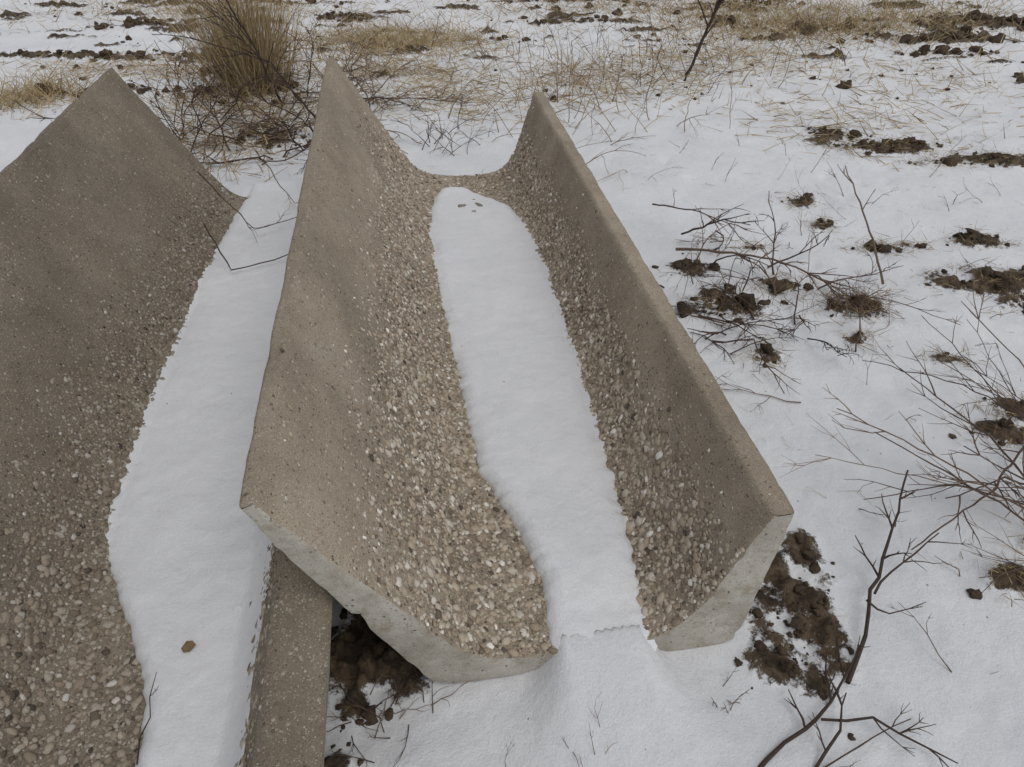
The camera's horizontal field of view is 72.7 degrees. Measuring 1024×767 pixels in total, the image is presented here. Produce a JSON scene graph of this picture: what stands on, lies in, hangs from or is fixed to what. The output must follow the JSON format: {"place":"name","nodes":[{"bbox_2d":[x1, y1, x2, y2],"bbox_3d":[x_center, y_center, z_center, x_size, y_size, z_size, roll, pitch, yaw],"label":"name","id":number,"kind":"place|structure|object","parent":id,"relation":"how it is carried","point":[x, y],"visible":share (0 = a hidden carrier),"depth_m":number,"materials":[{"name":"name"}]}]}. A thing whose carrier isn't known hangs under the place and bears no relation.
{"place":"outdoors","nodes":[
{"label":"outdoors","id":0,"kind":"place"},
{"bbox_2d":[0,0,1023,766],"bbox_3d":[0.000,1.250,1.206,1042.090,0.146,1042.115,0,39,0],"label":"snow covered ground","id":1,"kind":"structure","parent":0,"point":[652,706],"depth_m":3.00,"materials":[{"name":"white snow"}]},
{"bbox_2d":[0,52,145,120],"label":"dry grass patch","id":2,"kind":"object","parent":1,"relation":"on","point":[15,96],"visible":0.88,"depth_m":5.52,"materials":[{"name":"beige plant"}]},
{"bbox_2d":[0,67,332,766],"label":"concrete feed bunk","id":3,"kind":"object","parent":1,"relation":"on","point":[138,548],"visible":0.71,"depth_m":2.10,"materials":[{"name":"beige concrete"}]},
{"bbox_2d":[136,672,158,764],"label":"weed stalk","id":4,"kind":"object","parent":3,"relation":"on","point":[146,723],"visible":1,"depth_m":1.58,"materials":[{"name":"brown plant"}]},
{"bbox_2d":[181,641,195,652],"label":"dead leaf","id":5,"kind":"object","parent":3,"relation":"on","point":[187,646],"visible":1,"depth_m":1.74,"materials":[{"name":"brown plant"}]},
{"bbox_2d":[197,150,295,270],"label":"fallen twig","id":6,"kind":"object","parent":3,"relation":"on","point":[245,220],"visible":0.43,"depth_m":3.33,"materials":[{"name":"brown wood"}]},
{"bbox_2d":[0,32,419,88],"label":"dry grass patch","id":7,"kind":"object","parent":1,"relation":"on","point":[134,67],"visible":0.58,"depth_m":6.20,"materials":[{"name":"beige plant"}]},
{"bbox_2d":[14,0,471,183],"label":"dead shrub","id":8,"kind":"object","parent":1,"relation":"on","point":[372,98],"visible":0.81,"depth_m":4.83,"materials":[{"name":"brown plant"}]},
{"bbox_2d":[127,0,392,142],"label":"dry grass tuft","id":9,"kind":"object","parent":1,"relation":"on","point":[244,63],"visible":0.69,"depth_m":5.39,"materials":[{"name":"brown plant"}]},
{"bbox_2d":[0,0,541,35],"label":"dry grass patch","id":10,"kind":"object","parent":1,"relation":"on","point":[134,7],"visible":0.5,"depth_m":7.91,"materials":[{"name":"beige plant"}]},
{"bbox_2d":[154,83,400,188],"bbox_3d":[-1.901,-1.850,4.808,2.384,0.347,2.282,-21,44,-24],"label":"dry grass patch","id":11,"kind":"object","parent":1,"relation":"on","point":[236,152],"visible":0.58,"depth_m":4.82,"materials":[{"name":"brown plant"}]},
{"bbox_2d":[142,1,571,78],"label":"dry grass patch","id":12,"kind":"object","parent":1,"relation":"on","point":[388,39],"visible":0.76,"depth_m":6.84,"materials":[{"name":"beige plant"}]},
{"bbox_2d":[326,640,468,766],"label":"root litter","id":13,"kind":"object","parent":1,"relation":"on","point":[377,705],"visible":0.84,"depth_m":1.76,"materials":[{"name":"brown plant"}]},
{"bbox_2d":[177,25,632,121],"bbox_3d":[-0.843,-2.695,5.904,3.416,0.261,2.315,23,45,26],"label":"dry grass patch","id":14,"kind":"object","parent":1,"relation":"on","point":[454,67],"visible":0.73,"depth_m":6.03,"materials":[{"name":"beige plant"}]},
{"bbox_2d":[309,7,551,114],"bbox_3d":[-1.214,-2.804,5.871,1.932,0.451,2.868,24,45,26],"label":"dead weed","id":15,"kind":"object","parent":1,"relation":"on","point":[441,49],"visible":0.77,"depth_m":6.24,"materials":[{"name":"beige plant"}]},
{"bbox_2d":[390,76,497,156],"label":"dead weed","id":16,"kind":"object","parent":1,"relation":"on","point":[441,133],"visible":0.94,"depth_m":4.73,"materials":[{"name":"beige plant"}]},
{"bbox_2d":[316,59,582,134],"bbox_3d":[-0.443,-2.337,5.482,2.075,0.258,1.721,9,40,11],"label":"dry grass patch","id":17,"kind":"object","parent":1,"relation":"on","point":[454,97],"visible":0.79,"depth_m":5.48,"materials":[{"name":"beige plant"}]},
{"bbox_2d":[239,56,793,682],"bbox_3d":[-0.166,-0.503,2.796,1.179,0.782,3.156,-5,40,-7],"label":"concrete feed bunk","id":18,"kind":"object","parent":1,"relation":"on","point":[501,432],"visible":1,"depth_m":2.10,"materials":[{"name":"beige concrete"}]},
{"bbox_2d":[10,0,1023,108],"bbox_3d":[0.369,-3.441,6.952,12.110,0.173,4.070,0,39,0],"label":"soil clods","id":19,"kind":"object","parent":1,"relation":"on","point":[923,49],"visible":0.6,"depth_m":6.93,"materials":[{"name":"brown soil"}]},
{"bbox_2d":[505,694,617,766],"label":"dead weed","id":20,"kind":"object","parent":1,"relation":"on","point":[565,741],"visible":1,"depth_m":1.65,"materials":[{"name":"grey plant"}]},
{"bbox_2d":[324,530,855,766],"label":"soil clods","id":21,"kind":"object","parent":1,"relation":"on","point":[797,623],"visible":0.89,"depth_m":1.91,"materials":[{"name":"brown soil"}]},
{"bbox_2d":[158,41,1023,748],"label":"straw litter","id":22,"kind":"object","parent":1,"relation":"on","point":[872,291],"visible":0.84,"depth_m":3.32,"materials":[{"name":"plant"}]},
{"bbox_2d":[472,9,729,131],"bbox_3d":[0.578,-2.466,5.272,1.804,0.688,2.284,0,39,0],"label":"dead weed","id":23,"kind":"object","parent":1,"relation":"on","point":[618,74],"visible":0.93,"depth_m":5.54,"materials":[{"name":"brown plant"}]},
{"bbox_2d":[181,124,1023,599],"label":"soil clods","id":24,"kind":"object","parent":1,"relation":"on","point":[781,286],"visible":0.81,"depth_m":3.40,"materials":[{"name":"brown soil"}]},
{"bbox_2d":[467,11,743,191],"bbox_3d":[0.647,-2.173,4.826,1.596,0.811,2.510,23,45,26],"label":"dead weed","id":25,"kind":"object","parent":1,"relation":"on","point":[572,95],"visible":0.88,"depth_m":4.96,"materials":[{"name":"beige plant"}]},
{"bbox_2d":[428,42,785,127],"bbox_3d":[0.774,-2.628,5.806,3.121,0.278,2.272,0,39,0],"label":"dry grass patch","id":26,"kind":"object","parent":1,"relation":"on","point":[621,87],"visible":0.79,"depth_m":5.84,"materials":[{"name":"beige plant"}]},
{"bbox_2d":[347,0,963,31],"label":"dry grass patch","id":27,"kind":"object","parent":1,"relation":"on","point":[628,3],"visible":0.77,"depth_m":7.95,"materials":[{"name":"beige plant"}]},
{"bbox_2d":[566,1,796,99],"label":"dead weed","id":28,"kind":"object","parent":1,"relation":"on","point":[692,51],"visible":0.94,"depth_m":5.81,"materials":[{"name":"beige plant"}]},
{"bbox_2d":[501,18,888,106],"bbox_3d":[1.711,-3.049,6.332,3.679,0.279,2.613,0,39,0],"label":"dry grass patch","id":29,"kind":"object","parent":1,"relation":"on","point":[747,54],"visible":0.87,"depth_m":6.41,"materials":[{"name":"beige plant"}]},
{"bbox_2d":[683,0,723,80],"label":"weed stalk","id":30,"kind":"object","parent":1,"relation":"on","point":[716,8],"visible":0.97,"depth_m":5.73,"materials":[{"name":"brown plant"}]},
{"bbox_2d":[711,668,748,712],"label":"dead weed","id":31,"kind":"object","parent":1,"relation":"on","point":[723,708],"visible":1,"depth_m":1.75,"materials":[{"name":"grey plant"}]},
{"bbox_2d":[492,0,1023,60],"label":"dry grass patch","id":32,"kind":"object","parent":1,"relation":"on","point":[739,15],"visible":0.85,"depth_m":7.25,"materials":[{"name":"beige plant"}]},
{"bbox_2d":[533,0,999,75],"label":"dead weed","id":33,"kind":"object","parent":1,"relation":"on","point":[804,33],"visible":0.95,"depth_m":6.78,"materials":[{"name":"beige plant"}]},
{"bbox_2d":[652,197,900,411],"bbox_3d":[1.072,-0.464,3.053,1.280,0.393,1.534,15,42,17],"label":"dead shrub","id":34,"kind":"object","parent":1,"relation":"on","point":[743,256],"visible":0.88,"depth_m":3.24,"materials":[{"name":"brown plant"}]},
{"bbox_2d":[673,140,917,321],"bbox_3d":[1.438,-0.919,3.761,1.210,0.220,2.229,0,39,0],"label":"dead weed","id":35,"kind":"object","parent":1,"relation":"on","point":[770,235],"visible":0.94,"depth_m":3.59,"materials":[{"name":"beige plant"}]},
{"bbox_2d":[598,0,1023,38],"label":"dry grass patch","id":36,"kind":"object","parent":1,"relation":"on","point":[924,9],"visible":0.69,"depth_m":7.89,"materials":[{"name":"beige plant"}]},
{"bbox_2d":[652,124,1000,268],"bbox_3d":[2.270,-1.106,3.932,2.856,0.280,1.665,22,44,25],"label":"dead weed","id":37,"kind":"object","parent":1,"relation":"on","point":[883,194],"visible":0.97,"depth_m":4.15,"materials":[{"name":"beige plant"}]},
{"bbox_2d":[664,64,1023,171],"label":"dry grass patch","id":38,"kind":"object","parent":1,"relation":"on","point":[860,121],"visible":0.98,"depth_m":5.18,"materials":[{"name":"beige plant"}]},
{"bbox_2d":[799,269,905,331],"bbox_3d":[1.603,-0.442,3.200,0.479,0.174,0.508,7,40,8],"label":"weed root ball","id":39,"kind":"object","parent":1,"relation":"on","point":[836,300],"visible":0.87,"depth_m":3.19,"materials":[{"name":"brown plant"}]},
{"bbox_2d":[757,636,957,766],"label":"fallen twig","id":40,"kind":"object","parent":1,"relation":"on","point":[775,751],"visible":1,"depth_m":1.70,"materials":[{"name":"brown wood"}]},
{"bbox_2d":[723,16,1023,132],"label":"dry grass patch","id":41,"kind":"object","parent":1,"relation":"on","point":[932,75],"visible":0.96,"depth_m":5.97,"materials":[{"name":"beige plant"}]},
{"bbox_2d":[832,164,961,351],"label":"weed stalk","id":42,"kind":"object","parent":1,"relation":"on","point":[873,240],"visible":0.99,"depth_m":3.19,"materials":[{"name":"brown plant"}]},
{"bbox_2d":[775,275,1023,595],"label":"dead shrub","id":43,"kind":"object","parent":1,"relation":"on","point":[995,488],"visible":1,"depth_m":2.28,"materials":[{"name":"brown plant"}]},
{"bbox_2d":[787,288,1017,672],"bbox_3d":[1.538,0.506,2.020,1.608,0.247,2.799,0,39,0],"label":"dead weed","id":44,"kind":"object","parent":1,"relation":"on","point":[890,502],"visible":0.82,"depth_m":2.17,"materials":[{"name":"beige plant"}]},
{"bbox_2d":[845,470,972,683],"bbox_3d":[1.072,0.530,2.014,0.721,0.120,0.274,-27,46,-29],"label":"fallen twig","id":45,"kind":"object","parent":1,"relation":"on","point":[849,678],"visible":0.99,"depth_m":2.02,"materials":[{"name":"brown wood"}]}
]}

